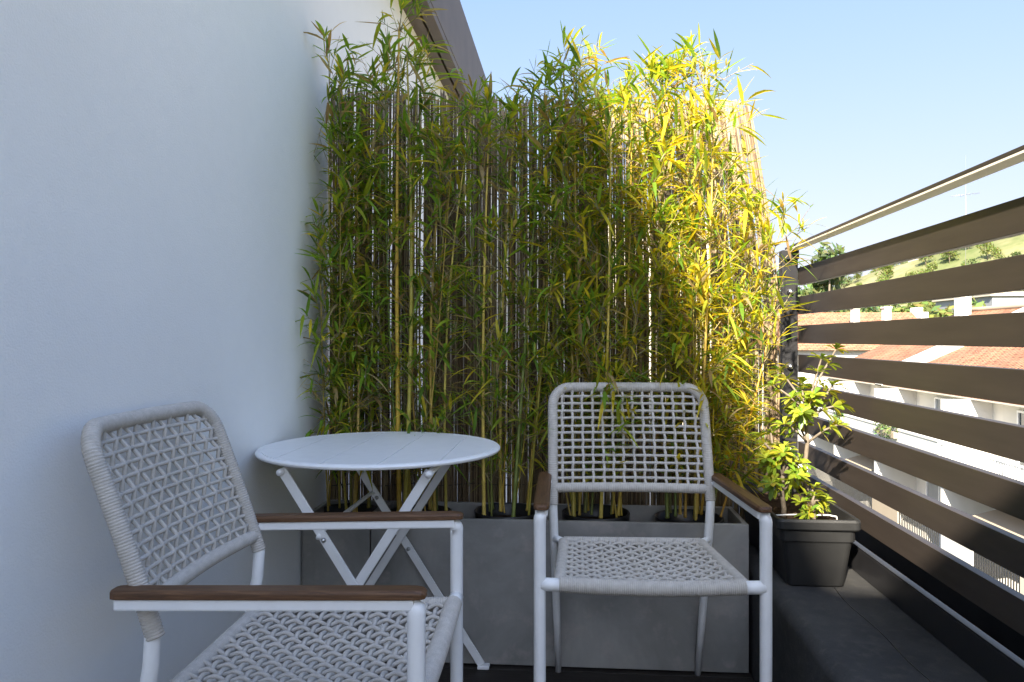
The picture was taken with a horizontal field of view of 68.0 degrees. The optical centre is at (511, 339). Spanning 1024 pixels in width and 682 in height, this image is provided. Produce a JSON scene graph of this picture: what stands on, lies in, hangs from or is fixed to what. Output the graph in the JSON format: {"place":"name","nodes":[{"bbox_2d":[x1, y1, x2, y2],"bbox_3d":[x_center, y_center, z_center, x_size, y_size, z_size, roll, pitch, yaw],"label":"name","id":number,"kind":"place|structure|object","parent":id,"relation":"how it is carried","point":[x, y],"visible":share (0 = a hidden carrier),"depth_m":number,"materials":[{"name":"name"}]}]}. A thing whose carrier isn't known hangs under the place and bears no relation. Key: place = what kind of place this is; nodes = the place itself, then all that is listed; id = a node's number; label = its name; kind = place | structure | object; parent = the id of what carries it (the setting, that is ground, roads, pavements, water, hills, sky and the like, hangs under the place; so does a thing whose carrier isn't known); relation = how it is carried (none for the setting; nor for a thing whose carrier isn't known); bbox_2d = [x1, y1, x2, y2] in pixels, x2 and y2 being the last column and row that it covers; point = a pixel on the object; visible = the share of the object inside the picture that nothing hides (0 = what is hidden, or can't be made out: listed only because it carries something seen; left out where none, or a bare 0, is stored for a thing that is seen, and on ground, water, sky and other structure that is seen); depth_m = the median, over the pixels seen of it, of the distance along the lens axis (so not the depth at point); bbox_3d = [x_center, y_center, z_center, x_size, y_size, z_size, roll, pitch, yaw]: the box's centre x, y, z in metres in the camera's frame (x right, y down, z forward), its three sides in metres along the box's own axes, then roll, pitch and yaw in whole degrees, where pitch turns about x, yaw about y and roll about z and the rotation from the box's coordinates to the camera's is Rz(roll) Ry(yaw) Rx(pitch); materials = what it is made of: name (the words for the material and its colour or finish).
{"place":"outdoors","nodes":[
{"label":"outdoors","id":0,"kind":"place"},
{"bbox_2d":[316,659,754,681],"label":"floor","id":1,"kind":"structure","parent":0,"point":[502,673],"depth_m":2.39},
{"bbox_2d":[81,401,463,681],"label":"armchair","id":2,"kind":"object","parent":1,"relation":"on","point":[257,602],"visible":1,"depth_m":1.47,"materials":[{"name":"wicker"}]},
{"bbox_2d":[302,500,388,658],"bbox_3d":[-0.571,0.821,2.634,0.229,0.470,0.262,0,0,5],"label":"planter box","id":3,"kind":"object","parent":1,"relation":"on","point":[353,547],"visible":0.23,"depth_m":2.50,"materials":[{"name":"grey concrete"}]},
{"bbox_2d":[324,503,377,511],"bbox_3d":[-0.574,0.702,2.634,0.228,0.218,0.228,0,0,5],"label":"nursery pot","id":4,"kind":"object","parent":3,"relation":"in","point":[362,507],"visible":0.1,"depth_m":2.73,"materials":[{"name":"black plastic"}]},
{"bbox_2d":[295,20,416,511],"bbox_3d":[-0.544,-0.261,2.602,0.512,1.710,0.444,0,0,-43],"label":"bamboo clump","id":5,"kind":"object","parent":4,"relation":"in","point":[347,196],"visible":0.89,"depth_m":2.59,"materials":[{"name":"green plant"}]},
{"bbox_2d":[255,432,499,673],"bbox_3d":[-0.381,0.684,2.203,0.694,0.749,0.694,0,0,5],"label":"bistro table","id":6,"kind":"object","parent":1,"relation":"on","point":[363,452],"visible":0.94,"depth_m":2.09,"materials":[{"name":"metal"}]},
{"bbox_2d":[329,84,780,521],"bbox_3d":[0.175,0.048,2.847,1.696,1.985,0.070,0,0,-4],"label":"reed screen","id":7,"kind":"object","parent":1,"relation":"on","point":[385,484],"visible":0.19,"depth_m":2.83,"materials":[{"name":"plant"}]},
{"bbox_2d":[371,501,748,672],"bbox_3d":[0.153,0.821,2.575,1.216,0.470,0.262,0,0,5],"label":"planter box","id":8,"kind":"object","parent":1,"relation":"on","point":[630,632],"visible":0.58,"depth_m":2.44,"materials":[{"name":"grey concrete"}]},
{"bbox_2d":[390,504,451,511],"bbox_3d":[-0.319,0.702,2.613,0.228,0.218,0.228,0,0,5],"label":"nursery pot","id":9,"kind":"object","parent":8,"relation":"in","point":[440,508],"visible":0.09,"depth_m":2.69,"materials":[{"name":"black plastic"}]},
{"bbox_2d":[336,0,510,511],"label":"bamboo clump","id":10,"kind":"object","parent":9,"relation":"in","point":[418,284],"visible":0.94,"depth_m":2.56,"materials":[{"name":"green plant"}]},
{"bbox_2d":[474,502,534,518],"bbox_3d":[-0.015,0.691,2.589,0.228,0.218,0.228,0,0,5],"label":"nursery pot","id":11,"kind":"object","parent":8,"relation":"in","point":[521,512],"visible":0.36,"depth_m":2.67,"materials":[{"name":"black plastic"}]},
{"bbox_2d":[421,59,613,516],"bbox_3d":[0.016,-0.185,2.561,0.669,1.559,0.476,0,0,5],"label":"bamboo clump","id":12,"kind":"object","parent":11,"relation":"in","point":[504,349],"visible":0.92,"depth_m":2.54,"materials":[{"name":"green plant"}]},
{"bbox_2d":[562,504,629,520],"bbox_3d":[0.284,0.691,2.564,0.228,0.218,0.228,0,0,5],"label":"nursery pot","id":13,"kind":"object","parent":8,"relation":"in","point":[587,516],"visible":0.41,"depth_m":2.62,"materials":[{"name":"black plastic"}]},
{"bbox_2d":[498,21,698,518],"bbox_3d":[0.284,-0.236,2.534,0.693,1.661,0.542,0,0,5],"label":"bamboo clump","id":14,"kind":"object","parent":13,"relation":"in","point":[576,330],"visible":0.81,"depth_m":2.50,"materials":[{"name":"green plant"}]},
{"bbox_2d":[654,509,723,522],"bbox_3d":[0.593,0.702,2.539,0.228,0.218,0.228,0,0,5],"label":"nursery pot","id":15,"kind":"object","parent":8,"relation":"in","point":[659,516],"visible":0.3,"depth_m":2.63,"materials":[{"name":"black plastic"}]},
{"bbox_2d":[605,22,825,520],"bbox_3d":[0.685,-0.228,2.504,0.778,1.646,0.445,0,0,5],"label":"bamboo clump","id":16,"kind":"object","parent":15,"relation":"in","point":[691,290],"visible":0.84,"depth_m":2.49,"materials":[{"name":"green plant"}]},
{"bbox_2d":[533,382,772,681],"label":"armchair","id":17,"kind":"object","parent":1,"relation":"on","point":[711,571],"visible":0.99,"depth_m":2.24,"materials":[{"name":"white wicker"}]},
{"bbox_2d":[457,474,650,504],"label":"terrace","id":18,"kind":"structure","parent":0,"point":[518,479],"depth_m":5.35,"materials":[{"name":"grey concrete"}]},
{"bbox_2d":[460,0,1023,311],"label":"sky","id":19,"kind":"structure","parent":0,"point":[882,102],"materials":[{"name":"blue"}]},
{"bbox_2d":[752,307,928,471],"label":"house","id":20,"kind":"structure","parent":0,"point":[857,315],"depth_m":58.97,"materials":[{"name":"tile"}]},
{"bbox_2d":[808,296,1023,594],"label":"apartment building","id":21,"kind":"structure","parent":0,"point":[1006,357],"depth_m":29.52,"materials":[{"name":"tile"}]},
{"bbox_2d":[833,411,843,422],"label":"balcony plant","id":22,"kind":"object","parent":21,"relation":"on","point":[840,417],"visible":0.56,"depth_m":35.23,"materials":[{"name":"green plant"}]},
{"bbox_2d":[873,422,898,438],"bbox_3d":[14.912,3.503,30.215,0.772,1.372,1.886,0,0,5],"label":"balcony plant","id":23,"kind":"object","parent":21,"relation":"on","point":[885,432],"visible":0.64,"depth_m":30.06,"materials":[{"name":"green plant"}]},
{"bbox_2d":[926,481,939,500],"bbox_3d":[16.662,6.310,29.551,0.069,2.260,2.200,0,0,5],"label":"window","id":24,"kind":"structure","parent":21,"relation":"in","point":[933,491],"depth_m":30.09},
{"bbox_2d":[934,397,945,408],"bbox_3d":[16.619,3.410,29.015,0.069,2.260,1.800,0,0,5],"label":"window","id":25,"kind":"structure","parent":21,"relation":"in","point":[936,399],"depth_m":29.76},
{"bbox_2d":[952,192,979,264],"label":"antenna","id":26,"kind":"object","parent":21,"relation":"on","point":[965,248],"visible":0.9,"depth_m":40.76,"materials":[{"name":"metal"}]},
{"bbox_2d":[996,461,1005,475],"bbox_3d":[14.656,4.060,22.763,0.030,0.800,0.550,0,0,5],"label":"window","id":27,"kind":"structure","parent":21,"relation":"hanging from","point":[1002,468],"depth_m":22.62,"materials":[{"name":"white"}]},
{"bbox_2d":[1017,410,1023,481],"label":"window","id":28,"kind":"structure","parent":21,"relation":"in","point":[1020,414],"depth_m":24.20,"materials":[{"name":"white glass"}]},
{"bbox_2d":[833,234,1023,311],"bbox_3d":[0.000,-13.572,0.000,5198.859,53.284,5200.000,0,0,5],"label":"hillside","id":29,"kind":"structure","parent":0,"point":[1009,246],"depth_m":199.70,"materials":[{"name":"green plant"}]},
{"bbox_2d":[0,0,507,681],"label":"house","id":30,"kind":"structure","parent":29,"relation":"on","point":[162,174],"depth_m":1.64,"materials":[{"name":"paint"}]},
{"bbox_2d":[463,218,716,472],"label":"partition wall","id":31,"kind":"structure","parent":30,"relation":"on","point":[707,246],"depth_m":6.01,"materials":[{"name":"white paint"}]},
{"bbox_2d":[649,434,988,681],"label":"ledge","id":32,"kind":"object","parent":30,"relation":"on","point":[824,634],"visible":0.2,"depth_m":1.90,"materials":[{"name":"grey concrete"}]},
{"bbox_2d":[742,482,860,586],"bbox_3d":[0.906,0.619,2.463,0.239,0.200,0.578,0,0,5],"label":"trough pot","id":33,"kind":"object","parent":32,"relation":"on","point":[811,552],"visible":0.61,"depth_m":2.20,"materials":[{"name":"plastic"}]},
{"bbox_2d":[746,417,816,518],"bbox_3d":[0.821,0.403,2.313,0.194,0.321,0.211,0,0,-30],"label":"potted shrub","id":34,"kind":"object","parent":33,"relation":"on","point":[771,480],"visible":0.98,"depth_m":2.29,"materials":[{"name":"green plant"}]},
{"bbox_2d":[756,343,854,517],"bbox_3d":[0.913,0.287,2.364,0.297,0.552,0.223,0,0,5],"label":"potted shrub","id":35,"kind":"object","parent":33,"relation":"on","point":[804,412],"visible":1,"depth_m":2.36,"materials":[{"name":"green plant"}]},
{"bbox_2d":[776,514,837,519],"bbox_3d":[0.883,0.540,2.273,0.193,0.032,0.012,0,0,-1],"label":"irrigation tube","id":36,"kind":"object","parent":33,"relation":"on","point":[803,514],"visible":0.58,"depth_m":2.27,"materials":[{"name":"white plastic"}]},
{"bbox_2d":[791,482,835,518],"bbox_3d":[0.893,0.497,2.247,0.136,0.134,0.103,0,0,-14],"label":"potted shrub","id":37,"kind":"object","parent":33,"relation":"on","point":[812,511],"visible":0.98,"depth_m":2.25,"materials":[{"name":"green plant"}]},
{"bbox_2d":[834,587,931,681],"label":"membrane seam","id":38,"kind":"object","parent":32,"relation":"on","point":[884,636],"visible":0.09,"depth_m":1.84,"materials":[{"name":"black plastic"}]},
{"bbox_2d":[779,145,1023,681],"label":"railing","id":39,"kind":"object","parent":32,"relation":"on","point":[984,655],"visible":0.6,"depth_m":1.91,"materials":[{"name":"brown metal"}]},
{"bbox_2d":[758,446,1023,660],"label":"gutter","id":40,"kind":"object","parent":30,"relation":"on","point":[1002,633],"depth_m":2.22,"materials":[{"name":"black metal"}]},
{"bbox_2d":[761,266,816,312],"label":"tree","id":41,"kind":"object","parent":29,"relation":"on","point":[778,285],"visible":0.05,"depth_m":71.55,"materials":[{"name":"green plant"}]},
{"bbox_2d":[776,241,889,312],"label":"tree","id":42,"kind":"object","parent":29,"relation":"on","point":[824,254],"visible":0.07,"depth_m":66.52,"materials":[{"name":"green plant"}]},
{"bbox_2d":[834,275,853,287],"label":"tree","id":43,"kind":"object","parent":29,"relation":"on","point":[845,280],"visible":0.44,"depth_m":218.02,"materials":[{"name":"green plant"}]},
{"bbox_2d":[852,272,862,279],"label":"tree","id":44,"kind":"object","parent":29,"relation":"on","point":[857,275],"visible":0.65,"depth_m":222.98,"materials":[{"name":"green plant"}]},
{"bbox_2d":[877,276,889,281],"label":"tree","id":45,"kind":"object","parent":29,"relation":"on","point":[881,278],"visible":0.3,"depth_m":194.22,"materials":[{"name":"green plant"}]},
{"bbox_2d":[875,264,894,275],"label":"tree","id":46,"kind":"object","parent":29,"relation":"on","point":[886,269],"visible":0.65,"depth_m":209.10,"materials":[{"name":"green plant"}]},
{"bbox_2d":[879,304,903,311],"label":"tree","id":47,"kind":"object","parent":29,"relation":"on","point":[895,306],"visible":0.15,"depth_m":164.77,"materials":[{"name":"green plant"}]},
{"bbox_2d":[905,271,917,275],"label":"tree","id":48,"kind":"object","parent":29,"relation":"on","point":[911,273],"visible":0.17,"depth_m":188.29,"materials":[{"name":"green plant"}]},
{"bbox_2d":[916,268,933,273],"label":"tree","id":49,"kind":"object","parent":29,"relation":"on","point":[925,270],"visible":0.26,"depth_m":185.80,"materials":[{"name":"green plant"}]},
{"bbox_2d":[919,255,936,265],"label":"tree","id":50,"kind":"object","parent":29,"relation":"on","point":[924,258],"visible":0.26,"depth_m":205.02,"materials":[{"name":"green plant"}]},
{"bbox_2d":[925,261,939,270],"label":"tree","id":51,"kind":"object","parent":29,"relation":"on","point":[932,266],"visible":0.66,"depth_m":192.46,"materials":[{"name":"green plant"}]},
{"bbox_2d":[894,296,985,317],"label":"tree","id":52,"kind":"object","parent":29,"relation":"on","point":[947,311],"visible":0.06,"depth_m":72.08,"materials":[{"name":"green plant"}]},
{"bbox_2d":[940,250,959,262],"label":"tree","id":53,"kind":"object","parent":29,"relation":"on","point":[949,254],"visible":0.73,"depth_m":198.01,"materials":[{"name":"green plant"}]},
{"bbox_2d":[961,258,979,264],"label":"tree","id":54,"kind":"object","parent":29,"relation":"on","point":[972,261],"visible":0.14,"depth_m":181.46,"materials":[{"name":"green plant"}]},
{"bbox_2d":[975,242,1001,259],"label":"tree","id":55,"kind":"object","parent":29,"relation":"on","point":[988,250],"visible":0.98,"depth_m":187.48,"materials":[{"name":"green plant"}]},
{"bbox_2d":[993,253,1005,259],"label":"tree","id":56,"kind":"object","parent":29,"relation":"on","point":[999,257],"visible":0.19,"depth_m":172.54,"materials":[{"name":"green plant"}]},
{"bbox_2d":[1008,252,1021,256],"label":"tree","id":57,"kind":"object","parent":29,"relation":"on","point":[1015,253],"visible":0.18,"depth_m":175.59,"materials":[{"name":"green plant"}]},
{"bbox_2d":[932,292,1023,310],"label":"distant block","id":58,"kind":"structure","parent":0,"point":[1006,298],"depth_m":76.30,"materials":[{"name":"white paint"}]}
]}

